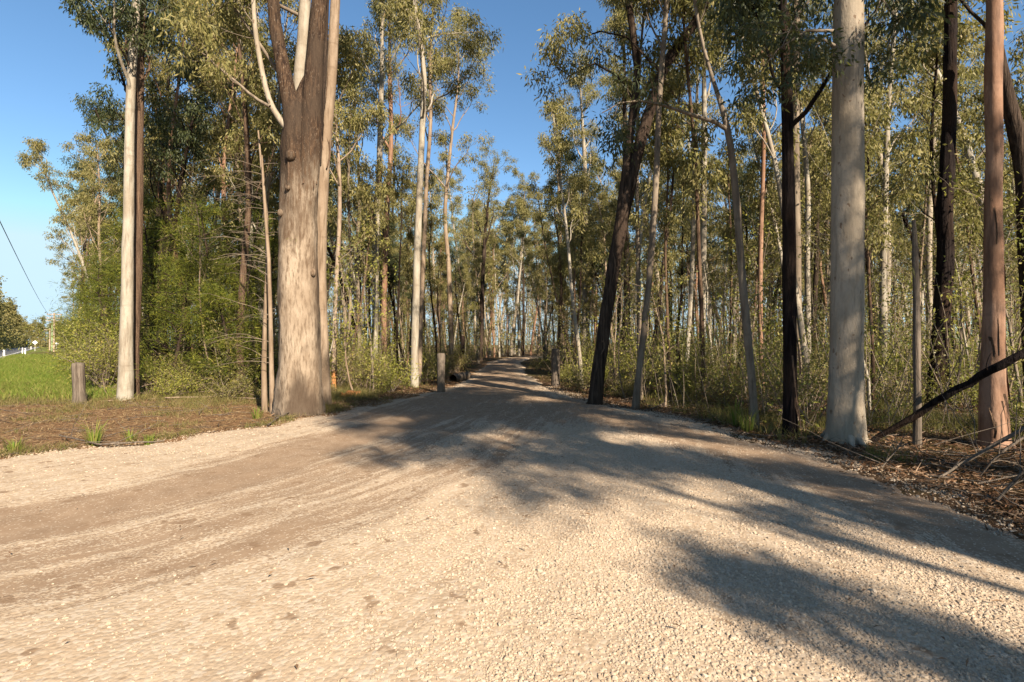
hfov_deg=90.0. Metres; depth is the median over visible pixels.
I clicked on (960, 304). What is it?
sapling
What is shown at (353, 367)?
bush
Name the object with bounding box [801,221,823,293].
slender tree
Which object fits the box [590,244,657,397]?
sapling
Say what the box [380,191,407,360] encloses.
slender tree
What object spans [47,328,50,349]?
power pole
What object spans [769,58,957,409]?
slender tree
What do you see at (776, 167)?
slender tree
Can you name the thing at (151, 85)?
ironbark tree
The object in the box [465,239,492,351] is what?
slender tree
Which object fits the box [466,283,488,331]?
young tree
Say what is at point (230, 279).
sapling
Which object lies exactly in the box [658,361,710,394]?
bush
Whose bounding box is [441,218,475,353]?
gum tree
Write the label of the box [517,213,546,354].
gum tree
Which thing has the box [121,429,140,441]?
grass tuft
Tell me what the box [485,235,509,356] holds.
gum tree
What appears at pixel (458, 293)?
slender tree
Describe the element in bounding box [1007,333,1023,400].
sapling
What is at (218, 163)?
gum tree
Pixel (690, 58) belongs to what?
slender tree
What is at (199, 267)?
sapling
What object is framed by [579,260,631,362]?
sapling
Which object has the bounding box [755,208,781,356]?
slender tree
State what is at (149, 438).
grass tuft
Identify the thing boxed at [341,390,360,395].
fallen log
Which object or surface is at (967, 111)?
gum tree
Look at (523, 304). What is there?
gum tree
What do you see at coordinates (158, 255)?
slender tree
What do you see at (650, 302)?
ironbark tree
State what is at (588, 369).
bush
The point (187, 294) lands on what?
wattle tree
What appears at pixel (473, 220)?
gum tree
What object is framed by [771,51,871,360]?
slender tree
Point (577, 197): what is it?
young tree
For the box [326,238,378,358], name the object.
sapling
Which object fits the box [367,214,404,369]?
young tree
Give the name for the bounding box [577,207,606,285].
young tree
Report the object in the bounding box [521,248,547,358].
slender tree
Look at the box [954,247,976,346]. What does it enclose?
ironbark tree
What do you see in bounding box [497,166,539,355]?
gum tree
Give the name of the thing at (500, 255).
gum tree
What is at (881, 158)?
gum tree
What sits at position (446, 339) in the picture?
sapling
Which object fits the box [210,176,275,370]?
slender tree
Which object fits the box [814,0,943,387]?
gum tree
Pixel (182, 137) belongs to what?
ironbark tree
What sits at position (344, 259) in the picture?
gum tree
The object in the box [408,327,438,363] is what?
sapling
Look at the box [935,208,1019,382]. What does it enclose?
sapling
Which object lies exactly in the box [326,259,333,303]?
slender tree
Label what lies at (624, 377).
bush
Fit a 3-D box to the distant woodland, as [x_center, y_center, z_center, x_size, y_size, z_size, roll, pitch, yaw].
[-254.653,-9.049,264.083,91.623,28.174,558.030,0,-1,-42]
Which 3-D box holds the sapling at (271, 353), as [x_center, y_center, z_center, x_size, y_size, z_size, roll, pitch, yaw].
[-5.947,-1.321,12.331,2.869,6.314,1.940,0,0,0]
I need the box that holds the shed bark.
[107,393,1023,512]
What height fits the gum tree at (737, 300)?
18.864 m
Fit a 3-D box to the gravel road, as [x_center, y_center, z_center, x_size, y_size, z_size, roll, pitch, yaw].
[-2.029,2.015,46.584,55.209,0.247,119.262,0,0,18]
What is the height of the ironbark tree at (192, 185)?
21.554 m
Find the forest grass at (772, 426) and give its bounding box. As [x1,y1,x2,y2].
[331,363,1023,465]
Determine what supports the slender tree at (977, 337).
on the ground at (531, 371)
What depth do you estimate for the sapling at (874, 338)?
21.38 m
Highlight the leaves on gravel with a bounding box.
[8,405,1001,678]
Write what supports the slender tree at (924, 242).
on the ground at (531, 371)
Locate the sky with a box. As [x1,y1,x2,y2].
[0,0,1023,344]
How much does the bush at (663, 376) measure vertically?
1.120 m
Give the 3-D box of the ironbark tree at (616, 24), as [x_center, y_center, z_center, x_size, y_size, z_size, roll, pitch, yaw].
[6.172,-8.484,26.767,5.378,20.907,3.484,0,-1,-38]
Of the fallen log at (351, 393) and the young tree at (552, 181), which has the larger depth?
the young tree at (552, 181)
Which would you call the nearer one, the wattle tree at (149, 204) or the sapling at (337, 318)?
the wattle tree at (149, 204)
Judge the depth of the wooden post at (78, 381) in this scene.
14.01 m
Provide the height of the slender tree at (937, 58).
11.793 m
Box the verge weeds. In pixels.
[0,395,402,457]
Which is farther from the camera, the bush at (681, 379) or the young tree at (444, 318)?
the young tree at (444, 318)
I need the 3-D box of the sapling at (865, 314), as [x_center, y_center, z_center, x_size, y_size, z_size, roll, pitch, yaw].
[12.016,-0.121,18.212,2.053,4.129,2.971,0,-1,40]
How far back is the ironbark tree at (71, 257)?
47.42 m
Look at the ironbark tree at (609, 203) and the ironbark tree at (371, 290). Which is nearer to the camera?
the ironbark tree at (609, 203)
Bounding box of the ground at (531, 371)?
[0,345,1023,537]
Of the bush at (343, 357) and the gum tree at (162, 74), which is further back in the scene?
the gum tree at (162, 74)
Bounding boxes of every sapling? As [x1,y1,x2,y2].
[142,148,269,390]
[153,246,217,382]
[185,317,253,392]
[189,152,323,412]
[190,130,279,411]
[192,237,254,383]
[208,229,277,378]
[211,300,261,387]
[236,244,277,378]
[326,204,384,390]
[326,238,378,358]
[327,230,398,388]
[327,297,346,343]
[328,312,360,376]
[330,279,363,364]
[338,274,365,328]
[352,288,388,347]
[354,248,405,333]
[365,291,407,361]
[387,305,407,362]
[388,249,444,319]
[390,280,412,366]
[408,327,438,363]
[422,311,442,357]
[422,333,431,362]
[422,336,438,381]
[423,273,464,325]
[424,269,459,350]
[427,328,457,349]
[445,245,486,363]
[447,305,473,361]
[455,298,474,340]
[455,300,477,347]
[459,310,475,352]
[461,293,484,351]
[467,328,479,357]
[495,297,520,356]
[515,261,573,348]
[522,313,543,362]
[539,303,564,348]
[542,287,586,371]
[542,307,575,353]
[556,276,581,365]
[559,189,692,385]
[559,196,671,364]
[560,290,596,362]
[563,290,587,337]
[564,319,591,354]
[575,271,623,344]
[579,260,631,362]
[582,279,630,330]
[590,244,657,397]
[593,212,673,380]
[598,241,701,407]
[607,314,636,378]
[612,278,643,326]
[632,269,685,338]
[635,232,733,321]
[641,281,687,379]
[645,185,750,380]
[681,240,745,371]
[681,302,707,348]
[687,248,738,361]
[693,313,724,355]
[695,250,755,372]
[696,187,811,380]
[709,186,817,392]
[709,257,780,364]
[710,302,743,362]
[723,227,806,378]
[732,110,878,286]
[734,233,804,406]
[745,304,782,376]
[751,273,781,378]
[752,247,822,372]
[754,287,815,358]
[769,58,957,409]
[772,298,829,362]
[780,288,823,345]
[801,189,928,305]
[801,242,876,358]
[803,224,879,298]
[807,310,829,369]
[810,263,829,330]
[818,276,879,352]
[827,318,896,395]
[864,311,890,359]
[865,245,929,381]
[865,268,902,348]
[866,219,936,368]
[866,272,920,378]
[868,272,929,382]
[868,284,979,409]
[872,182,1015,390]
[880,216,981,394]
[887,253,967,361]
[899,178,1013,397]
[905,241,1018,352]
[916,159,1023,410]
[924,207,1018,307]
[932,276,982,382]
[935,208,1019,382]
[953,223,1020,390]
[978,262,1019,343]
[1007,269,1019,343]
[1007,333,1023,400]
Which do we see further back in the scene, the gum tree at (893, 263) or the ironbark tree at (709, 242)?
the gum tree at (893, 263)
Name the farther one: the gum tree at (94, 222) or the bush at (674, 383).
the gum tree at (94, 222)
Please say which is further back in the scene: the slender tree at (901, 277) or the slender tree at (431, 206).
the slender tree at (901, 277)
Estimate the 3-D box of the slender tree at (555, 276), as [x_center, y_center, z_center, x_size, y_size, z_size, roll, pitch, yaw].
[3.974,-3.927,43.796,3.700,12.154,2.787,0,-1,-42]
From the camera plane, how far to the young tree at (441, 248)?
31.30 m
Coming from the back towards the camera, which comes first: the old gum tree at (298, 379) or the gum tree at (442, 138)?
the gum tree at (442, 138)
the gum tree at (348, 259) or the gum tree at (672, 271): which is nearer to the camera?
the gum tree at (348, 259)
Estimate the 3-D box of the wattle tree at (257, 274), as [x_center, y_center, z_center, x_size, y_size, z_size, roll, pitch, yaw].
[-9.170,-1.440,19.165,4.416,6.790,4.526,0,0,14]
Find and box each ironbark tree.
[45,196,103,285]
[57,155,121,311]
[58,0,219,372]
[69,93,180,362]
[78,0,228,374]
[79,107,183,243]
[109,2,239,383]
[146,145,188,340]
[167,181,207,347]
[178,118,260,281]
[183,0,294,394]
[184,14,278,342]
[260,187,276,311]
[262,105,362,357]
[280,114,345,236]
[327,173,355,273]
[352,113,423,356]
[365,275,372,295]
[382,176,423,346]
[455,136,518,360]
[516,0,708,404]
[560,137,616,349]
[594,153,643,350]
[596,0,668,372]
[596,157,634,323]
[642,276,656,346]
[670,165,721,343]
[695,0,968,438]
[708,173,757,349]
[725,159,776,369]
[749,160,802,308]
[764,100,831,362]
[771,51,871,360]
[801,215,829,279]
[811,102,883,225]
[865,233,909,324]
[866,129,962,368]
[889,172,964,349]
[895,239,919,286]
[924,0,957,406]
[951,169,1012,326]
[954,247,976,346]
[959,0,1023,395]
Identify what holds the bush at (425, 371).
on the ground at (531, 371)
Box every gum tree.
[14,137,120,336]
[53,152,122,360]
[59,132,123,316]
[61,262,80,322]
[64,0,183,401]
[67,0,182,396]
[70,192,117,284]
[70,213,107,278]
[75,224,110,294]
[86,185,122,293]
[114,55,193,307]
[117,0,227,377]
[121,64,275,367]
[149,0,328,416]
[166,0,293,385]
[168,126,256,360]
[172,6,269,370]
[179,0,278,355]
[194,0,274,296]
[204,0,298,379]
[208,143,261,240]
[227,160,276,340]
[285,23,401,388]
[317,0,339,404]
[327,142,353,358]
[327,244,334,286]
[329,25,415,372]
[330,196,380,346]
[340,219,366,322]
[342,220,364,344]
[346,0,426,373]
[349,0,456,362]
[378,0,504,386]
[389,0,488,383]
[394,2,495,372]
[409,165,459,350]
[426,234,445,330]
[436,154,481,334]
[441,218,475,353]
[447,216,471,351]
[461,199,500,352]
[462,199,501,353]
[465,209,504,350]
[467,199,500,354]
[473,239,507,354]
[478,197,531,354]
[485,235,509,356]
[486,202,514,353]
[489,228,521,353]
[492,198,522,354]
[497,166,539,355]
[498,221,550,353]
[501,185,547,355]
[504,197,544,354]
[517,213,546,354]
[529,205,561,355]
[535,92,577,363]
[562,175,579,308]
[564,48,604,355]
[579,0,759,427]
[587,160,631,237]
[596,52,666,354]
[606,0,686,408]
[628,1,731,380]
[640,197,679,354]
[645,4,735,354]
[657,228,680,338]
[671,89,727,361]
[673,150,719,293]
[675,170,729,338]
[688,227,722,338]
[696,0,832,391]
[705,0,966,447]
[707,152,756,326]
[708,206,727,268]
[714,233,735,337]
[716,207,737,354]
[720,110,779,362]
[757,179,781,331]
[768,0,802,396]
[768,0,832,352]
[799,136,829,356]
[808,0,942,371]
[810,140,830,313]
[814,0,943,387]
[820,177,830,282]
[865,179,909,346]
[868,0,1005,357]
[870,180,906,340]
[873,206,918,317]
[880,0,1023,389]
[890,25,980,350]
[892,229,912,352]
[906,56,983,351]
[912,139,969,343]
[953,141,1012,324]
[954,159,983,359]
[965,2,1023,186]
[968,0,1015,448]
[979,176,1011,218]
[980,196,1015,257]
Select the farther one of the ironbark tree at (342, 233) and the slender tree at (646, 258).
the ironbark tree at (342, 233)
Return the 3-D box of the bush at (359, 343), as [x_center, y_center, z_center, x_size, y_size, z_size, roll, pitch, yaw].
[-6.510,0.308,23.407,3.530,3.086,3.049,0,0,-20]
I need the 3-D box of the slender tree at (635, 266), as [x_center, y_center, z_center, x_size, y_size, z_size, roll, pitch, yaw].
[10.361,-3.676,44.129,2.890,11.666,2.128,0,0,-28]
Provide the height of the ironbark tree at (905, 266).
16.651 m
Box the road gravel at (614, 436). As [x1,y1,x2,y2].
[5,385,834,455]
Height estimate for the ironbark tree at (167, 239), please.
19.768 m
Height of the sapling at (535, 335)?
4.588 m
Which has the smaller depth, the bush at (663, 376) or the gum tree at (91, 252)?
the bush at (663, 376)
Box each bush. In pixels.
[2,300,166,384]
[38,299,116,364]
[39,307,118,369]
[43,313,171,388]
[64,337,148,386]
[70,342,159,385]
[112,348,194,393]
[142,365,204,398]
[154,356,204,393]
[189,361,260,400]
[204,364,234,386]
[219,295,340,387]
[251,295,363,377]
[328,312,373,384]
[330,343,394,391]
[331,378,341,394]
[337,318,404,376]
[337,364,358,381]
[359,352,421,392]
[361,359,386,380]
[401,354,448,380]
[427,356,458,374]
[434,341,471,372]
[455,334,481,366]
[526,353,550,369]
[535,348,566,372]
[549,361,577,381]
[557,355,592,389]
[560,326,615,366]
[562,351,620,386]
[572,330,649,384]
[606,371,648,395]
[607,316,707,395]
[609,340,648,379]
[614,361,657,389]
[618,353,663,385]
[646,314,714,370]
[653,366,691,392]
[654,360,689,384]
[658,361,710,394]
[663,316,755,400]
[672,347,731,381]
[672,363,724,398]
[673,325,719,361]
[690,361,758,405]
[706,351,727,371]
[711,315,825,412]
[741,351,828,419]
[765,322,827,369]
[779,351,828,394]
[797,349,866,409]
[864,306,965,394]
[864,320,912,389]
[866,362,954,409]
[893,354,955,383]
[909,362,1016,410]
[949,329,1015,367]
[950,349,974,378]
[970,343,1022,384]
[975,372,1023,430]
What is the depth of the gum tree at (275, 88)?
19.36 m
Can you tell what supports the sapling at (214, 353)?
on the ground at (531, 371)
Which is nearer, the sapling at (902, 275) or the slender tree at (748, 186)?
the slender tree at (748, 186)
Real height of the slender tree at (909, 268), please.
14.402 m
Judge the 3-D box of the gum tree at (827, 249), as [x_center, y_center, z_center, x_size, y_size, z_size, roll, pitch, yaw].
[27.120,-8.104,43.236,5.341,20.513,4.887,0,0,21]
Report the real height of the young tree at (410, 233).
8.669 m
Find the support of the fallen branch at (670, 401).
on the ground at (531, 371)
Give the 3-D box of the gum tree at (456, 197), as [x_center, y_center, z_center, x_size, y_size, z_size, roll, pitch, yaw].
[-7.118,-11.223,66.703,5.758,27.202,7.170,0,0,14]
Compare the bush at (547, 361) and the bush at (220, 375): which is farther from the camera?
the bush at (547, 361)
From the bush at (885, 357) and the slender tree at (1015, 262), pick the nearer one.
the bush at (885, 357)
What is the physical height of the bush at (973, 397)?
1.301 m
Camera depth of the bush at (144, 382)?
16.68 m
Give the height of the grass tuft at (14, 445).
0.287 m
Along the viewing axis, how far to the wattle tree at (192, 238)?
20.14 m
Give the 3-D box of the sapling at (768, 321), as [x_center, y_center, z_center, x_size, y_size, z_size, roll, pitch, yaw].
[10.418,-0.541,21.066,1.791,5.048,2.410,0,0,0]
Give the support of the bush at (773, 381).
on the ground at (531, 371)
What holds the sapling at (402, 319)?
on the ground at (531, 371)
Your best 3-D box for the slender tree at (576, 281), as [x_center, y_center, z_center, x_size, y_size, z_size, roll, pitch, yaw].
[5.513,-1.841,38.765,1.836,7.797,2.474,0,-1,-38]
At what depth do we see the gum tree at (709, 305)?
42.67 m
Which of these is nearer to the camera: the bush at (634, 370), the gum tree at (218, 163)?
the bush at (634, 370)
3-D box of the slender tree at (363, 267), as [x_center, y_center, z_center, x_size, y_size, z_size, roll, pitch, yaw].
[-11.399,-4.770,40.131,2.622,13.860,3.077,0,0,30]
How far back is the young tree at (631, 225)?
32.16 m
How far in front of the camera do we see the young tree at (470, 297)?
61.51 m
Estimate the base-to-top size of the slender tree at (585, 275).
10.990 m
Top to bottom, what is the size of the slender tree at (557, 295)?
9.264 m
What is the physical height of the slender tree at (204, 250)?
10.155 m
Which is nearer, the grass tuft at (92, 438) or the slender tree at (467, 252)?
the grass tuft at (92, 438)
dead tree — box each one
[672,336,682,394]
[871,220,921,447]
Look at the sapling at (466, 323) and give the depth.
43.83 m
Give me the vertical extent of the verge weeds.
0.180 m
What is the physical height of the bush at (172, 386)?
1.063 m
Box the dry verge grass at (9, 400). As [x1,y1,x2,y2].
[0,381,385,433]
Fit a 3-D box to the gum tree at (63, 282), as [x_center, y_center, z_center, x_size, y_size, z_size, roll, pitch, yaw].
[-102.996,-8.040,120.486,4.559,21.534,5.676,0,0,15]
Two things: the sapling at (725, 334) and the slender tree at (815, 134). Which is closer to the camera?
the slender tree at (815, 134)
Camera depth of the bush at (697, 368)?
14.77 m
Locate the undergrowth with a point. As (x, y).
(867, 356)
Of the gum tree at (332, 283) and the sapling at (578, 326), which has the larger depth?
the gum tree at (332, 283)
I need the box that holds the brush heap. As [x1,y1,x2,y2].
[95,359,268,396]
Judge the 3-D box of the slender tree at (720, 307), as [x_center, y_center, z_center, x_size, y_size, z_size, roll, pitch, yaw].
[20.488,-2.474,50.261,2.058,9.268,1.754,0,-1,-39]
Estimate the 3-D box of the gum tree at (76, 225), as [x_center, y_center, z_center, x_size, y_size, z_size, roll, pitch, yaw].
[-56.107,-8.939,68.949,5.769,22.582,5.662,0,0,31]
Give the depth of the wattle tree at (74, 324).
29.26 m
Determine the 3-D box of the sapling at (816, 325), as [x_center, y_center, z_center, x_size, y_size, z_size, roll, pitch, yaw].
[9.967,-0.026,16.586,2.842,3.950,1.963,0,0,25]
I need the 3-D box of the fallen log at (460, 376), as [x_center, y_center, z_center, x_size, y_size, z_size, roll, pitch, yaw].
[-2.366,1.679,23.307,0.476,0.512,2.414,0,0,10]
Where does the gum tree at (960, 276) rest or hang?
on the ground at (531, 371)
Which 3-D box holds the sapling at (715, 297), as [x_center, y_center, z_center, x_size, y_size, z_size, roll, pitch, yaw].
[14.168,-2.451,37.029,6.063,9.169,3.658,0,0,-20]
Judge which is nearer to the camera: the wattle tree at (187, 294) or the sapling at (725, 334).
the wattle tree at (187, 294)
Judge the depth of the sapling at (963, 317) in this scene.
18.97 m
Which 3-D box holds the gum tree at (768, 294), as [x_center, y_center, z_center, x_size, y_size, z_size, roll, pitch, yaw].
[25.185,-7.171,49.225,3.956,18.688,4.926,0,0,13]
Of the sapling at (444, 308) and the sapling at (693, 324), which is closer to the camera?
the sapling at (693, 324)
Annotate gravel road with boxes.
[0,356,1023,681]
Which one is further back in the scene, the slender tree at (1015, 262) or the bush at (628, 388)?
the slender tree at (1015, 262)
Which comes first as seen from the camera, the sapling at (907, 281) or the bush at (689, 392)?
the bush at (689, 392)
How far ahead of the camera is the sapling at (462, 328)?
38.83 m
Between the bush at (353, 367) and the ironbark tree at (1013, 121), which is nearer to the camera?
the ironbark tree at (1013, 121)
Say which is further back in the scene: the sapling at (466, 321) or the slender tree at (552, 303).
the sapling at (466, 321)
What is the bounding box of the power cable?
[0,221,46,311]
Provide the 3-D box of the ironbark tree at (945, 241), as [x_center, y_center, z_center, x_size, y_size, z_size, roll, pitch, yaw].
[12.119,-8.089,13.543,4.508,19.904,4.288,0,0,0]
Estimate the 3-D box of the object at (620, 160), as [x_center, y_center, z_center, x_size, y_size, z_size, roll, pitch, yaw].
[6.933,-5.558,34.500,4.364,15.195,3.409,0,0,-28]
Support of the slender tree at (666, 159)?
on the ground at (531, 371)
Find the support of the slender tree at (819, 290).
on the ground at (531, 371)
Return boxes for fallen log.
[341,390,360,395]
[448,371,470,381]
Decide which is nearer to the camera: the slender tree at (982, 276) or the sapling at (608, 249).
the sapling at (608, 249)
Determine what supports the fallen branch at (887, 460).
on the ground at (531, 371)
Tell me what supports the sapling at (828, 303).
on the ground at (531, 371)
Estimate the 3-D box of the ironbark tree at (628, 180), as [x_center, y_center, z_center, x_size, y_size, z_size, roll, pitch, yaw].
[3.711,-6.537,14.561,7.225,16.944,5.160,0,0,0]
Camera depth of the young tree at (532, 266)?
44.73 m
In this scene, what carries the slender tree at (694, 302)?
on the ground at (531, 371)
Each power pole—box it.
[45,319,52,350]
[46,313,61,351]
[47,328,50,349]
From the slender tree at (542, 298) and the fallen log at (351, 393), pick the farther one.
the slender tree at (542, 298)
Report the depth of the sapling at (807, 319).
20.19 m
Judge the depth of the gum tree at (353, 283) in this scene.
68.84 m
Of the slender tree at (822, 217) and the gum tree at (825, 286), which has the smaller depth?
the slender tree at (822, 217)
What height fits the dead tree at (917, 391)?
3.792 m
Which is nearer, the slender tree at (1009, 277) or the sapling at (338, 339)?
the sapling at (338, 339)
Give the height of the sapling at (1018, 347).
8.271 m
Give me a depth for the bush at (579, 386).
18.01 m
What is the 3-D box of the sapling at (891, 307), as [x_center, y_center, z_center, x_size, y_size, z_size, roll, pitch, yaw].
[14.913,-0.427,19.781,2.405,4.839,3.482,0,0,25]
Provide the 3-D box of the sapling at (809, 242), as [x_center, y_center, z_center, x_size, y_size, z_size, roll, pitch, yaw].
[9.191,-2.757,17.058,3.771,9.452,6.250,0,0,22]
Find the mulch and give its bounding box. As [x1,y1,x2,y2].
[0,397,384,457]
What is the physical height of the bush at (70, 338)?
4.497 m
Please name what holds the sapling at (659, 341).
on the ground at (531, 371)
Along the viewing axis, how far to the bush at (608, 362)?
20.02 m
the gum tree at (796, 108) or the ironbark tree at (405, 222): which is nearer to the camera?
the gum tree at (796, 108)
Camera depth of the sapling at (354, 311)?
40.21 m
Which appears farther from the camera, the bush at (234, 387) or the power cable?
the power cable
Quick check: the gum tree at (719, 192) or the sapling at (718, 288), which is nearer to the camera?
the sapling at (718, 288)
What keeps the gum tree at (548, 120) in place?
on the ground at (531, 371)
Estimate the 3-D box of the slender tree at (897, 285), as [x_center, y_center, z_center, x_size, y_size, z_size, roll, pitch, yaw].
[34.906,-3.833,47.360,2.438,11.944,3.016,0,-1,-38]
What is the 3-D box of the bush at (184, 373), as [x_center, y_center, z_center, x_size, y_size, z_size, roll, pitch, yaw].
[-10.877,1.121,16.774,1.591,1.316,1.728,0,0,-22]
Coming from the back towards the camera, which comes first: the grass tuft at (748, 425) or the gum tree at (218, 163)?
the gum tree at (218, 163)
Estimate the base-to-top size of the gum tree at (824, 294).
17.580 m
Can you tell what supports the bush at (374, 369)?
on the ground at (531, 371)
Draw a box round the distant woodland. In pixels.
[0,276,70,349]
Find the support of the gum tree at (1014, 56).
on the ground at (531, 371)
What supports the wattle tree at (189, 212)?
on the ground at (531, 371)
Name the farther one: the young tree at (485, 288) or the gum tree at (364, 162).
the young tree at (485, 288)
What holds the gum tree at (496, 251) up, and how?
on the ground at (531, 371)
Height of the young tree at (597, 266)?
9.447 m
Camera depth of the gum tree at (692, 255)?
19.95 m
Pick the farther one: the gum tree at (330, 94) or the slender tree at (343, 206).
the slender tree at (343, 206)
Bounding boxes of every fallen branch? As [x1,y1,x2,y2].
[59,402,164,447]
[165,391,259,400]
[260,403,289,425]
[645,400,715,410]
[864,410,936,469]
[980,370,1023,474]
[994,419,1023,502]
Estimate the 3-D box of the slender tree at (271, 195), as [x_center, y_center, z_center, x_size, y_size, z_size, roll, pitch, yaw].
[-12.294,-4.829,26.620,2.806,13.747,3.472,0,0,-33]
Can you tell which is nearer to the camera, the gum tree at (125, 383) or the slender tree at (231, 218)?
the gum tree at (125, 383)
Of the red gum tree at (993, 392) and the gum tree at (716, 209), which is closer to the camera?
the red gum tree at (993, 392)
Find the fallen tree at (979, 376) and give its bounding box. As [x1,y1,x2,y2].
[871,342,1023,442]
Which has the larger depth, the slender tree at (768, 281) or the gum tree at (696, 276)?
the slender tree at (768, 281)
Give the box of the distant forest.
[48,166,1020,357]
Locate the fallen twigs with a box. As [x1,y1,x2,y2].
[608,390,1023,513]
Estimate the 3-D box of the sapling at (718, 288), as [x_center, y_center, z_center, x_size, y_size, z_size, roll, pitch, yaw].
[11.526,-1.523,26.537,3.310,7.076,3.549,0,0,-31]
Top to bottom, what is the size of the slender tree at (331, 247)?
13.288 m
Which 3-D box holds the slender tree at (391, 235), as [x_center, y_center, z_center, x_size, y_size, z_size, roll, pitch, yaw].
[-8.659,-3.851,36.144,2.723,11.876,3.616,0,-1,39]
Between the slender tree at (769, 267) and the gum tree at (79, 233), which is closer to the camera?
the slender tree at (769, 267)
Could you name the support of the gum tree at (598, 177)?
on the ground at (531, 371)
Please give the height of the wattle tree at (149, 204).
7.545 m
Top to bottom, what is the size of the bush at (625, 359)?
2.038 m
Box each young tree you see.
[330,181,387,349]
[352,184,391,364]
[365,240,396,348]
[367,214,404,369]
[387,243,411,359]
[389,219,433,367]
[395,236,424,363]
[400,267,412,347]
[424,241,459,352]
[424,256,446,346]
[425,258,446,311]
[431,291,454,348]
[438,282,453,358]
[442,241,465,335]
[444,241,482,346]
[453,263,477,333]
[464,277,476,355]
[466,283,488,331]
[468,259,494,323]
[476,259,497,357]
[502,279,522,356]
[529,240,554,352]
[538,173,594,349]
[539,285,556,338]
[557,287,570,355]
[564,239,577,361]
[567,260,601,349]
[568,194,608,334]
[569,219,621,367]
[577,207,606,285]
[580,259,603,346]
[584,189,631,358]
[589,181,645,376]
[628,168,678,322]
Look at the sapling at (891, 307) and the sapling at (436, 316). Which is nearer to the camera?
the sapling at (891, 307)
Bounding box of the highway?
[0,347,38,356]
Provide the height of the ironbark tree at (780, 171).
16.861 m
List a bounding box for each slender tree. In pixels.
[143,200,171,350]
[144,202,166,273]
[194,227,221,291]
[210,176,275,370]
[234,73,280,381]
[250,125,278,247]
[257,231,277,293]
[269,173,336,238]
[326,215,334,279]
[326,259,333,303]
[327,161,356,300]
[327,255,338,320]
[328,79,375,378]
[331,245,353,337]
[337,281,347,346]
[341,263,355,338]
[345,156,398,382]
[348,208,379,341]
[370,273,397,306]
[371,162,420,376]
[372,201,412,366]
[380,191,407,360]
[396,162,445,352]
[404,207,450,369]
[429,234,462,338]
[440,264,470,356]
[451,250,471,333]
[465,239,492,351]
[514,227,542,346]
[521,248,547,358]
[524,180,569,368]
[528,243,559,366]
[532,269,553,352]
[534,244,556,358]
[537,95,590,387]
[538,245,570,363]
[539,266,563,343]
[540,231,570,352]
[547,249,571,368]
[554,171,609,379]
[556,182,588,375]
[559,187,589,363]
[575,213,614,367]
[575,268,592,344]
[596,0,690,399]
[614,117,707,402]
[623,231,644,296]
[629,155,681,276]
[630,185,663,368]
[630,223,644,279]
[632,0,778,400]
[634,68,690,359]
[639,67,728,388]
[644,269,670,305]
[647,211,688,375]
[650,269,665,310]
[660,170,711,345]
[672,192,715,346]
[672,268,697,341]
[673,245,712,307]
[694,237,727,345]
[699,132,779,375]
[710,0,813,407]
[711,240,748,354]
[713,270,729,351]
[715,186,748,365]
[726,164,781,342]
[726,232,753,349]
[733,100,781,269]
[748,239,768,348]
[750,212,781,349]
[755,201,813,273]
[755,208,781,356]
[763,255,781,294]
[767,122,831,247]
[776,131,830,365]
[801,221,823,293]
[802,171,828,280]
[809,143,830,343]
[811,254,828,335]
[812,80,933,405]
[828,101,907,263]
[864,130,898,372]
[865,147,894,370]
[865,232,878,329]
[865,269,878,306]
[870,201,910,338]
[874,242,908,353]
[875,12,1003,396]
[879,68,969,357]
[890,288,910,352]
[891,199,932,257]
[894,242,925,338]
[900,289,911,336]
[902,203,958,353]
[906,191,935,282]
[919,103,1014,337]
[933,62,1023,398]
[934,235,976,360]
[936,154,982,355]
[976,241,1010,291]
[982,157,1016,242]
[1003,101,1023,275]
[1003,214,1016,328]
[1004,252,1020,328]
[1005,193,1017,273]
[1005,262,1019,339]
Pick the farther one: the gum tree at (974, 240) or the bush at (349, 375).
the gum tree at (974, 240)
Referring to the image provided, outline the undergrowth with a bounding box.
[141,255,1023,431]
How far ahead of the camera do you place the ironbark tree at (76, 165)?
37.81 m
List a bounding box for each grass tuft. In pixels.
[2,434,29,452]
[71,418,115,445]
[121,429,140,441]
[141,433,157,444]
[247,406,264,418]
[717,395,746,426]
[733,403,764,432]
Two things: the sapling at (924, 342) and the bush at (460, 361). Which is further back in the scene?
the bush at (460, 361)
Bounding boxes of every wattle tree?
[20,253,172,380]
[25,266,160,367]
[43,286,114,364]
[45,205,191,371]
[53,188,204,382]
[60,291,98,353]
[65,192,228,386]
[95,253,253,388]
[114,187,256,381]
[140,180,263,377]
[142,199,276,386]
[152,276,277,394]
[161,197,278,382]
[180,172,330,379]
[194,214,278,380]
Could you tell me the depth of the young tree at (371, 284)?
32.82 m
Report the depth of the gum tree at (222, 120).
26.37 m
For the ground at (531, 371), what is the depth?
10.63 m
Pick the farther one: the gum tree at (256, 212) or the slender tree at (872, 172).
the gum tree at (256, 212)
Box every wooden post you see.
[71,362,86,402]
[437,353,444,391]
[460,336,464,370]
[476,353,479,363]
[551,348,559,386]
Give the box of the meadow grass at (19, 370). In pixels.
[0,353,147,401]
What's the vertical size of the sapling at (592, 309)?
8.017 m
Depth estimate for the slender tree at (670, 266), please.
25.78 m
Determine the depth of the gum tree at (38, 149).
30.01 m
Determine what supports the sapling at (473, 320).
on the ground at (531, 371)

